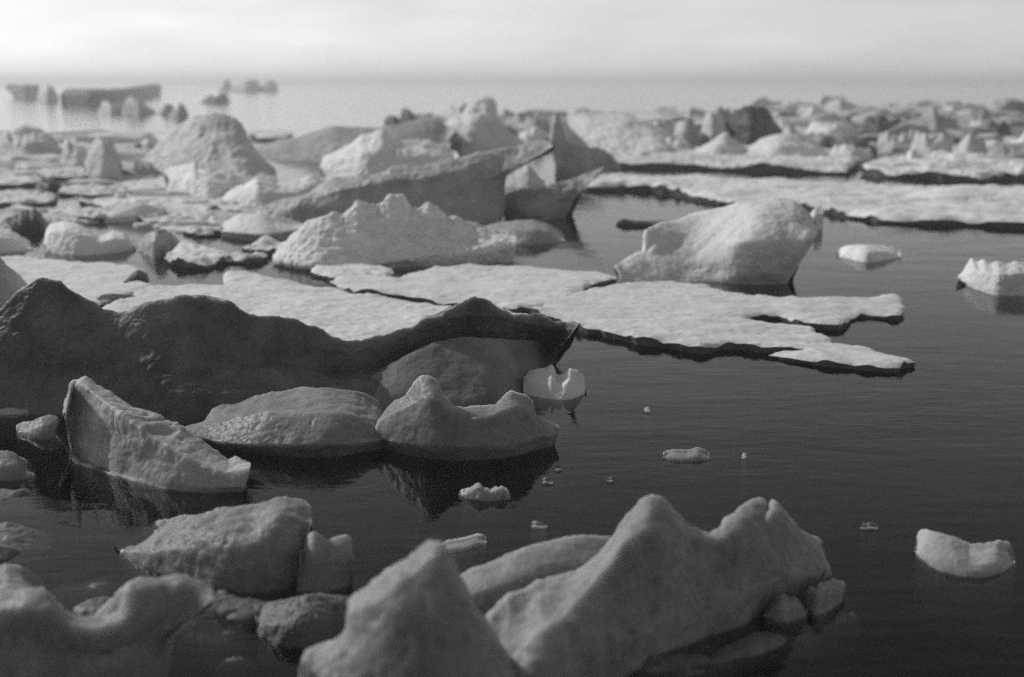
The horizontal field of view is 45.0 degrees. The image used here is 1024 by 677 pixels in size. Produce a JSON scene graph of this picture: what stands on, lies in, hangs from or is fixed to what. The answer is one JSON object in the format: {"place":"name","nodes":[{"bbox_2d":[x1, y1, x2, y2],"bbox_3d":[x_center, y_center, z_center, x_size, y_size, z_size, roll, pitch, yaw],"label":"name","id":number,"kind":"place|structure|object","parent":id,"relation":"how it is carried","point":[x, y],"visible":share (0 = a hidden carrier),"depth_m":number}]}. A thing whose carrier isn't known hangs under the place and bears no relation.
{"place":"outdoors","nodes":[
{"label":"outdoors","id":0,"kind":"place"},
{"bbox_2d":[0,83,1023,676],"bbox_3d":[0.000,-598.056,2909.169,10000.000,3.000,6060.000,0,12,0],"label":"water","id":1,"kind":"structure","parent":0,"point":[936,443],"depth_m":26.90},
{"bbox_2d":[0,258,27,308],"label":"ice block","id":2,"kind":"structure","parent":1,"relation":"on","point":[12,281],"depth_m":22.13},
{"bbox_2d":[0,408,29,450],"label":"ice slab","id":3,"kind":"structure","parent":1,"relation":"on","point":[11,419],"depth_m":15.18},
{"bbox_2d":[0,227,31,256],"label":"ice block","id":4,"kind":"structure","parent":1,"relation":"on","point":[12,243],"depth_m":29.90},
{"bbox_2d":[0,450,35,525],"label":"ice block","id":5,"kind":"structure","parent":1,"relation":"on","point":[16,472],"depth_m":12.73},
{"bbox_2d":[0,564,43,588],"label":"ice block","id":6,"kind":"structure","parent":1,"relation":"on","point":[15,576],"depth_m":10.17},
{"bbox_2d":[4,84,39,99],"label":"distant berg","id":7,"kind":"object","parent":1,"relation":"on","point":[25,92],"visible":0.96,"depth_m":293.27},
{"bbox_2d":[0,208,45,252],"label":"ice block","id":8,"kind":"structure","parent":1,"relation":"on","point":[28,225],"depth_m":33.38},
{"bbox_2d":[0,173,49,191],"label":"ice floe","id":9,"kind":"object","parent":1,"relation":"on","point":[6,179],"visible":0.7,"depth_m":49.33},
{"bbox_2d":[0,522,53,573],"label":"ice slab","id":10,"kind":"structure","parent":1,"relation":"on","point":[22,545],"depth_m":10.92},
{"bbox_2d":[0,190,57,209],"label":"ice floe","id":11,"kind":"object","parent":1,"relation":"on","point":[20,197],"visible":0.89,"depth_m":41.48},
{"bbox_2d":[0,130,61,154],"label":"ice bank","id":12,"kind":"structure","parent":1,"relation":"on","point":[33,143],"depth_m":68.00},
{"bbox_2d":[0,210,80,224],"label":"ice floe","id":13,"kind":"object","parent":1,"relation":"on","point":[49,218],"visible":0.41,"depth_m":35.48},
{"bbox_2d":[16,415,65,483],"bbox_3d":[-5.567,1.213,14.559,0.557,0.711,1.066,-5,13,-22],"label":"ice chunk","id":14,"kind":"object","parent":1,"relation":"on","point":[40,447],"visible":0.81,"depth_m":14.18},
{"bbox_2d":[0,488,84,533],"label":"ice shelf","id":15,"kind":"object","parent":1,"relation":"on","point":[25,507],"visible":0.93,"depth_m":11.95},
{"bbox_2d":[37,85,58,102],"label":"distant berg","id":16,"kind":"object","parent":1,"relation":"on","point":[47,93],"visible":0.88,"depth_m":245.30},
{"bbox_2d":[35,178,61,201],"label":"ice block","id":17,"kind":"structure","parent":1,"relation":"on","point":[47,184],"depth_m":47.19},
{"bbox_2d":[36,168,86,179],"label":"ice floe","id":18,"kind":"object","parent":1,"relation":"on","point":[69,174],"visible":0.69,"depth_m":52.57},
{"bbox_2d":[61,137,87,166],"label":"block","id":19,"kind":"structure","parent":1,"relation":"on","point":[73,155],"depth_m":59.92},
{"bbox_2d":[0,255,151,306],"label":"ice floe","id":20,"kind":"object","parent":1,"relation":"on","point":[93,281],"visible":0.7,"depth_m":25.58},
{"bbox_2d":[123,269,148,294],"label":"ice block","id":21,"kind":"structure","parent":20,"relation":"on","point":[139,275],"depth_m":25.07},
{"bbox_2d":[49,577,117,610],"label":"ice slab","id":22,"kind":"structure","parent":1,"relation":"on","point":[67,597],"depth_m":9.98},
{"bbox_2d":[44,221,137,267],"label":"ice block","id":23,"kind":"structure","parent":1,"relation":"on","point":[68,241],"depth_m":29.51},
{"bbox_2d":[57,183,127,201],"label":"ice floe","id":24,"kind":"object","parent":1,"relation":"on","point":[93,190],"visible":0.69,"depth_m":44.61},
{"bbox_2d":[58,206,131,230],"bbox_3d":[-12.438,-3.745,37.692,2.636,0.518,3.522,-5,13,-21],"label":"ice floe","id":25,"kind":"object","parent":1,"relation":"on","point":[101,214],"visible":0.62,"depth_m":36.96},
{"bbox_2d":[84,137,123,179],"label":"ice block","id":26,"kind":"structure","parent":1,"relation":"on","point":[103,161],"depth_m":52.35},
{"bbox_2d":[0,574,215,676],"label":"iceberg","id":27,"kind":"object","parent":1,"relation":"on","point":[136,627],"visible":1,"depth_m":7.87},
{"bbox_2d":[98,101,122,113],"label":"distant ice","id":28,"kind":"structure","parent":1,"relation":"on","point":[107,107],"depth_m":162.39},
{"bbox_2d":[61,84,160,105],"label":"distant berg","id":29,"kind":"object","parent":1,"relation":"on","point":[83,97],"visible":0.91,"depth_m":216.55},
{"bbox_2d":[97,294,134,307],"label":"ice slab","id":30,"kind":"structure","parent":1,"relation":"on","point":[105,299],"depth_m":22.55},
{"bbox_2d":[0,125,257,236],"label":"brash ice","id":31,"kind":"structure","parent":1,"relation":"on","point":[120,216],"depth_m":49.15},
{"bbox_2d":[79,196,194,207],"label":"ice floe","id":32,"kind":"object","parent":1,"relation":"on","point":[119,202],"visible":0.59,"depth_m":40.18},
{"bbox_2d":[121,96,154,114],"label":"distant ice","id":33,"kind":"structure","parent":1,"relation":"on","point":[133,105],"depth_m":156.63},
{"bbox_2d":[122,160,157,175],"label":"ice bank","id":34,"kind":"structure","parent":1,"relation":"on","point":[133,168],"depth_m":54.12},
{"bbox_2d":[54,376,250,532],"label":"ice slab","id":35,"kind":"structure","parent":1,"relation":"on","point":[139,470],"depth_m":12.76},
{"bbox_2d":[137,229,179,279],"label":"ice block","id":36,"kind":"structure","parent":1,"relation":"on","point":[155,247],"depth_m":29.06},
{"bbox_2d":[136,208,200,223],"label":"ice floe","id":37,"kind":"object","parent":1,"relation":"on","point":[173,214],"visible":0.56,"depth_m":36.20},
{"bbox_2d":[168,103,188,118],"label":"distant ice","id":38,"kind":"structure","parent":1,"relation":"on","point":[179,111],"depth_m":138.94},
{"bbox_2d":[68,593,290,675],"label":"ice shelf","id":39,"kind":"object","parent":1,"relation":"on","point":[211,638],"visible":0.31,"depth_m":9.29},
{"bbox_2d":[164,241,228,280],"bbox_3d":[-7.259,-1.807,28.171,1.394,0.591,2.874,-7,14,-32],"label":"ice floe","id":40,"kind":"object","parent":1,"relation":"on","point":[183,259],"visible":1,"depth_m":27.46},
{"bbox_2d":[183,225,221,245],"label":"ice floe","id":41,"kind":"object","parent":1,"relation":"on","point":[210,236],"visible":0.96,"depth_m":32.82},
{"bbox_2d":[164,163,252,198],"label":"ice hummock","id":42,"kind":"object","parent":1,"relation":"on","point":[194,179],"visible":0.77,"depth_m":44.34},
{"bbox_2d":[143,112,277,182],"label":"iceberg","id":43,"kind":"object","parent":1,"relation":"on","point":[215,141],"visible":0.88,"depth_m":54.46},
{"bbox_2d":[173,203,251,212],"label":"ice floe","id":44,"kind":"object","parent":1,"relation":"on","point":[229,207],"visible":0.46,"depth_m":38.51},
{"bbox_2d":[114,496,312,662],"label":"ice block","id":45,"kind":"structure","parent":1,"relation":"on","point":[249,551],"depth_m":10.07},
{"bbox_2d":[200,93,229,103],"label":"distant ice","id":46,"kind":"structure","parent":1,"relation":"on","point":[222,98],"depth_m":234.16},
{"bbox_2d":[205,589,253,676],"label":"ice block","id":47,"kind":"structure","parent":1,"relation":"on","point":[224,610],"depth_m":9.51},
{"bbox_2d":[210,657,260,676],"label":"ice slab","id":48,"kind":"structure","parent":1,"relation":"on","point":[236,667],"depth_m":8.71},
{"bbox_2d":[214,252,268,272],"bbox_3d":[-6.251,-1.749,28.208,1.362,0.463,0.881,0,12,0],"label":"ice floe","id":49,"kind":"object","parent":1,"relation":"on","point":[255,262],"visible":0.72,"depth_m":27.93},
{"bbox_2d":[230,79,260,92],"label":"distant ice","id":50,"kind":"structure","parent":1,"relation":"on","point":[250,86],"depth_m":484.80},
{"bbox_2d":[220,213,302,252],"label":"ice block","id":51,"kind":"structure","parent":1,"relation":"on","point":[239,232],"depth_m":32.39},
{"bbox_2d":[242,235,285,264],"bbox_3d":[-5.867,-2.133,29.747,1.274,0.589,1.316,0,12,0],"label":"ice floe","id":52,"kind":"object","parent":1,"relation":"on","point":[267,245],"visible":0.48,"depth_m":29.62},
{"bbox_2d":[220,175,321,206],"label":"ice hummock","id":53,"kind":"object","parent":1,"relation":"on","point":[257,191],"visible":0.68,"depth_m":41.11},
{"bbox_2d":[249,129,292,140],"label":"ice floe","id":54,"kind":"object","parent":1,"relation":"on","point":[271,135],"visible":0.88,"depth_m":88.23},
{"bbox_2d":[102,271,449,340],"bbox_3d":[-4.157,-0.343,21.412,8.544,0.471,4.998,11,16,41],"label":"ice floe","id":55,"kind":"object","parent":1,"relation":"on","point":[342,314],"visible":0.49,"depth_m":21.92},
{"bbox_2d":[184,387,384,504],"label":"ice block","id":56,"kind":"structure","parent":1,"relation":"on","point":[315,446],"depth_m":13.57},
{"bbox_2d":[0,277,579,459],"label":"ice ridge","id":57,"kind":"structure","parent":1,"relation":"on","point":[183,359],"depth_m":15.45},
{"bbox_2d":[255,593,348,676],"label":"ice block","id":58,"kind":"structure","parent":1,"relation":"on","point":[291,630],"depth_m":9.02},
{"bbox_2d":[296,530,353,597],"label":"ice block","id":59,"kind":"structure","parent":1,"relation":"on","point":[325,566],"depth_m":9.96},
{"bbox_2d":[311,263,394,291],"bbox_3d":[-3.370,-1.397,26.542,1.807,0.451,2.584,0,12,0],"label":"ice floe","id":60,"kind":"object","parent":1,"relation":"on","point":[328,273],"visible":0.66,"depth_m":25.83},
{"bbox_2d":[256,119,454,161],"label":"ice bank","id":61,"kind":"structure","parent":1,"relation":"on","point":[318,146],"depth_m":68.12},
{"bbox_2d":[319,129,458,180],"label":"ice hummock","id":62,"kind":"object","parent":1,"relation":"on","point":[378,151],"visible":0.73,"depth_m":51.38},
{"bbox_2d":[272,194,517,285],"bbox_3d":[-2.674,-2.279,28.239,5.577,2.059,3.228,-1,12,-6],"label":"ice hummock","id":63,"kind":"object","parent":1,"relation":"on","point":[398,235],"visible":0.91,"depth_m":27.45},
{"bbox_2d":[242,140,554,225],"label":"iceberg","id":64,"kind":"object","parent":1,"relation":"on","point":[469,188],"visible":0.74,"depth_m":35.66},
{"bbox_2d":[299,540,515,676],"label":"iceberg","id":65,"kind":"object","parent":1,"relation":"on","point":[417,613],"visible":1,"depth_m":7.22},
{"bbox_2d":[399,108,416,123],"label":"distant ice","id":66,"kind":"structure","parent":1,"relation":"on","point":[407,115],"depth_m":118.98},
{"bbox_2d":[445,103,466,121],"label":"distant ice","id":67,"kind":"structure","parent":1,"relation":"on","point":[451,111],"depth_m":114.58},
{"bbox_2d":[444,534,486,574],"bbox_3d":[-0.437,2.043,10.968,0.426,0.544,0.662,0,12,0],"label":"ice chunk","id":68,"kind":"object","parent":1,"relation":"on","point":[467,552],"visible":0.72,"depth_m":10.84},
{"bbox_2d":[375,375,559,508],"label":"ice block","id":69,"kind":"structure","parent":1,"relation":"on","point":[440,449],"depth_m":13.42},
{"bbox_2d":[330,263,616,318],"bbox_3d":[-0.932,-1.034,24.812,5.436,0.442,4.575,6,13,28],"label":"ice floe","id":70,"kind":"object","parent":1,"relation":"on","point":[525,289],"visible":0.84,"depth_m":24.20},
{"bbox_2d":[444,96,522,152],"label":"ice hummock","id":71,"kind":"object","parent":1,"relation":"on","point":[476,125],"visible":0.7,"depth_m":71.75},
{"bbox_2d":[459,483,510,552],"bbox_3d":[-0.267,1.735,12.207,0.519,0.644,0.430,0,12,0],"label":"ice chunk","id":72,"kind":"object","parent":1,"relation":"on","point":[485,511],"visible":0.97,"depth_m":12.09},
{"bbox_2d":[485,220,565,265],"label":"ice slab","id":73,"kind":"structure","parent":1,"relation":"on","point":[539,243],"depth_m":31.28},
{"bbox_2d":[505,164,553,192],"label":"ice hummock","id":74,"kind":"object","parent":1,"relation":"on","point":[526,176],"visible":0.44,"depth_m":48.07},
{"bbox_2d":[517,126,546,142],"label":"ice hummock","id":75,"kind":"object","parent":1,"relation":"on","point":[535,133],"visible":0.4,"depth_m":77.43},
{"bbox_2d":[461,535,610,615],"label":"ice slab","id":76,"kind":"structure","parent":1,"relation":"on","point":[491,584],"depth_m":9.55},
{"bbox_2d":[521,117,550,131],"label":"distant ice","id":77,"kind":"structure","parent":1,"relation":"on","point":[529,123],"depth_m":102.22},
{"bbox_2d":[531,521,547,544],"bbox_3d":[0.248,1.957,11.422,0.160,0.526,0.398,0,12,0],"label":"ice crumb","id":78,"kind":"object","parent":1,"relation":"on","point":[539,531],"visible":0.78,"depth_m":11.30},
{"bbox_2d":[542,477,553,534],"bbox_3d":[0.365,1.699,12.662,0.126,0.528,0.382,0,12,0],"label":"ice crumb","id":79,"kind":"object","parent":1,"relation":"on","point":[547,499],"visible":0.98,"depth_m":12.53},
{"bbox_2d":[504,167,603,233],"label":"ice block","id":80,"kind":"structure","parent":1,"relation":"on","point":[553,203],"depth_m":36.94},
{"bbox_2d":[523,364,585,438],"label":"ice block","id":81,"kind":"structure","parent":1,"relation":"on","point":[558,399],"depth_m":16.01},
{"bbox_2d":[555,464,561,521],"bbox_3d":[0.489,1.616,13.061,0.086,0.529,0.427,0,12,0],"label":"ice crumb","id":82,"kind":"object","parent":1,"relation":"on","point":[558,492],"visible":1,"depth_m":12.94},
{"bbox_2d":[550,112,620,179],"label":"ice block","id":83,"kind":"structure","parent":1,"relation":"on","point":[572,160],"depth_m":52.64},
{"bbox_2d":[607,476,613,532],"bbox_3d":[1.006,1.688,12.720,0.071,0.527,0.376,1,12,5],"label":"ice crumb","id":84,"kind":"object","parent":1,"relation":"on","point":[610,480],"visible":1,"depth_m":12.59},
{"bbox_2d":[561,112,690,156],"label":"ice hummock","id":85,"kind":"object","parent":1,"relation":"on","point":[619,134],"visible":0.61,"depth_m":67.47},
{"bbox_2d":[616,219,669,245],"bbox_3d":[3.829,-3.126,35.580,1.768,0.666,2.070,0,12,0],"label":"ice chunk","id":86,"kind":"object","parent":1,"relation":"on","point":[630,238],"visible":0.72,"depth_m":34.75},
{"bbox_2d":[644,407,650,452],"bbox_3d":[1.688,1.124,15.410,0.096,0.537,0.326,1,12,7],"label":"ice crumb","id":87,"kind":"object","parent":1,"relation":"on","point":[647,420],"visible":1,"depth_m":15.28},
{"bbox_2d":[485,494,831,676],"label":"iceberg","id":88,"kind":"object","parent":1,"relation":"on","point":[658,576],"visible":0.92,"depth_m":8.78},
{"bbox_2d":[653,119,674,133],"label":"ice block","id":89,"kind":"structure","parent":1,"relation":"on","point":[666,125],"depth_m":79.60},
{"bbox_2d":[666,137,689,149],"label":"ice hummock","id":90,"kind":"object","parent":1,"relation":"on","point":[678,144],"visible":0.38,"depth_m":66.09},
{"bbox_2d":[662,447,709,508],"bbox_3d":[1.904,1.487,13.570,0.510,0.575,0.661,1,12,7],"label":"ice chunk","id":91,"kind":"object","parent":1,"relation":"on","point":[685,479],"visible":1,"depth_m":13.34},
{"bbox_2d":[673,117,699,147],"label":"ice block","id":92,"kind":"structure","parent":1,"relation":"on","point":[685,129],"depth_m":77.31},
{"bbox_2d":[701,110,725,138],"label":"ice block","id":93,"kind":"structure","parent":1,"relation":"on","point":[713,126],"depth_m":89.34},
{"bbox_2d":[615,198,817,296],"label":"iceberg","id":94,"kind":"object","parent":1,"relation":"on","point":[756,247],"visible":0.96,"depth_m":25.09},
{"bbox_2d":[414,105,1023,159],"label":"brash ice","id":95,"kind":"structure","parent":1,"relation":"on","point":[901,128],"depth_m":97.15},
{"bbox_2d":[695,132,745,154],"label":"ice hummock","id":96,"kind":"object","parent":1,"relation":"on","point":[724,143],"visible":0.49,"depth_m":62.38},
{"bbox_2d":[418,95,1023,156],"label":"brash ice","id":97,"kind":"structure","parent":1,"relation":"on","point":[842,104],"depth_m":149.29},
{"bbox_2d":[530,281,915,388],"bbox_3d":[3.645,-0.310,21.300,6.606,0.451,6.390,4,13,20],"label":"ice floe","id":98,"kind":"object","parent":1,"relation":"on","point":[671,314],"visible":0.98,"depth_m":20.04},
{"bbox_2d":[614,145,861,177],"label":"ice floe","id":99,"kind":"object","parent":1,"relation":"on","point":[828,163],"visible":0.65,"depth_m":58.13},
{"bbox_2d":[744,132,825,165],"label":"ice hummock","id":100,"kind":"object","parent":99,"relation":"on","point":[786,143],"visible":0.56,"depth_m":61.79},
{"bbox_2d":[740,453,746,504],"bbox_3d":[2.526,1.525,13.500,0.080,0.529,0.402,2,12,8],"label":"ice crumb","id":101,"kind":"object","parent":1,"relation":"on","point":[743,492],"visible":0.96,"depth_m":13.37},
{"bbox_2d":[632,611,862,676],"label":"ice shelf","id":102,"kind":"object","parent":1,"relation":"on","point":[750,654],"visible":1,"depth_m":8.90},
{"bbox_2d":[724,105,782,144],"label":"distant berg","id":103,"kind":"object","parent":1,"relation":"on","point":[748,125],"visible":0.68,"depth_m":75.69},
{"bbox_2d":[762,593,812,676],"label":"ice chunk","id":104,"kind":"object","parent":1,"relation":"on","point":[784,614],"visible":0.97,"depth_m":9.38},
{"bbox_2d":[583,172,1023,236],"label":"ice floe","id":105,"kind":"object","parent":1,"relation":"on","point":[862,201],"visible":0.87,"depth_m":40.13},
{"bbox_2d":[888,187,1023,223],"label":"snow drift","id":106,"kind":"object","parent":105,"relation":"on","point":[958,193],"visible":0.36,"depth_m":40.66},
{"bbox_2d":[810,205,823,247],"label":"ice block","id":107,"kind":"structure","parent":1,"relation":"on","point":[816,213],"depth_m":34.27},
{"bbox_2d":[804,578,847,676],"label":"ice chunk","id":108,"kind":"object","parent":1,"relation":"on","point":[823,601],"visible":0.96,"depth_m":9.53},
{"bbox_2d":[805,121,860,133],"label":"ice hummock","id":109,"kind":"object","parent":1,"relation":"on","point":[815,127],"visible":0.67,"depth_m":96.61},
{"bbox_2d":[831,144,873,161],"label":"ice hummock","id":110,"kind":"object","parent":1,"relation":"on","point":[864,155],"visible":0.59,"depth_m":63.80},
{"bbox_2d":[696,100,1023,155],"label":"brash ice","id":111,"kind":"structure","parent":1,"relation":"on","point":[1015,105],"depth_m":140.56},
{"bbox_2d":[858,522,878,587],"bbox_3d":[3.276,1.964,11.381,0.182,0.529,0.434,2,12,12],"label":"ice crumb","id":112,"kind":"object","parent":1,"relation":"on","point":[867,570],"visible":1,"depth_m":11.25},
{"bbox_2d":[837,244,900,284],"bbox_3d":[8.476,-1.898,29.383,1.459,0.789,3.235,3,12,15],"label":"ice chunk","id":113,"kind":"object","parent":1,"relation":"on","point":[867,264],"visible":1,"depth_m":28.39},
{"bbox_2d":[862,115,892,133],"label":"ice block","id":114,"kind":"structure","parent":1,"relation":"on","point":[879,124],"depth_m":98.35},
{"bbox_2d":[875,129,914,148],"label":"ice block","id":115,"kind":"structure","parent":1,"relation":"on","point":[886,139],"depth_m":73.50},
{"bbox_2d":[911,131,952,153],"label":"ice block","id":116,"kind":"structure","parent":1,"relation":"on","point":[923,143],"depth_m":68.16},
{"bbox_2d":[919,105,956,130],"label":"ice block","id":117,"kind":"structure","parent":1,"relation":"on","point":[932,119],"depth_m":101.71},
{"bbox_2d":[860,150,1023,184],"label":"ice floe","id":118,"kind":"object","parent":1,"relation":"on","point":[969,166],"visible":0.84,"depth_m":52.80},
{"bbox_2d":[912,529,1015,639],"bbox_3d":[3.936,2.025,10.777,0.838,0.660,1.390,4,12,20],"label":"ice chunk","id":119,"kind":"object","parent":1,"relation":"on","point":[962,589],"visible":1,"depth_m":10.30},
{"bbox_2d":[952,133,987,153],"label":"ice block","id":120,"kind":"structure","parent":1,"relation":"on","point":[970,143],"depth_m":65.18},
{"bbox_2d":[957,258,1023,322],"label":"ice block","id":121,"kind":"structure","parent":1,"relation":"on","point":[993,291],"depth_m":23.86},
{"bbox_2d":[985,120,1011,135],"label":"ice block","id":122,"kind":"structure","parent":1,"relation":"on","point":[1003,128],"depth_m":92.44},
{"bbox_2d":[988,144,1023,159],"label":"ice block","id":123,"kind":"structure","parent":1,"relation":"on","point":[1002,152],"depth_m":59.66},
{"bbox_2d":[0,0,1023,82],"label":"sky","id":124,"kind":"structure","parent":0,"point":[42,41]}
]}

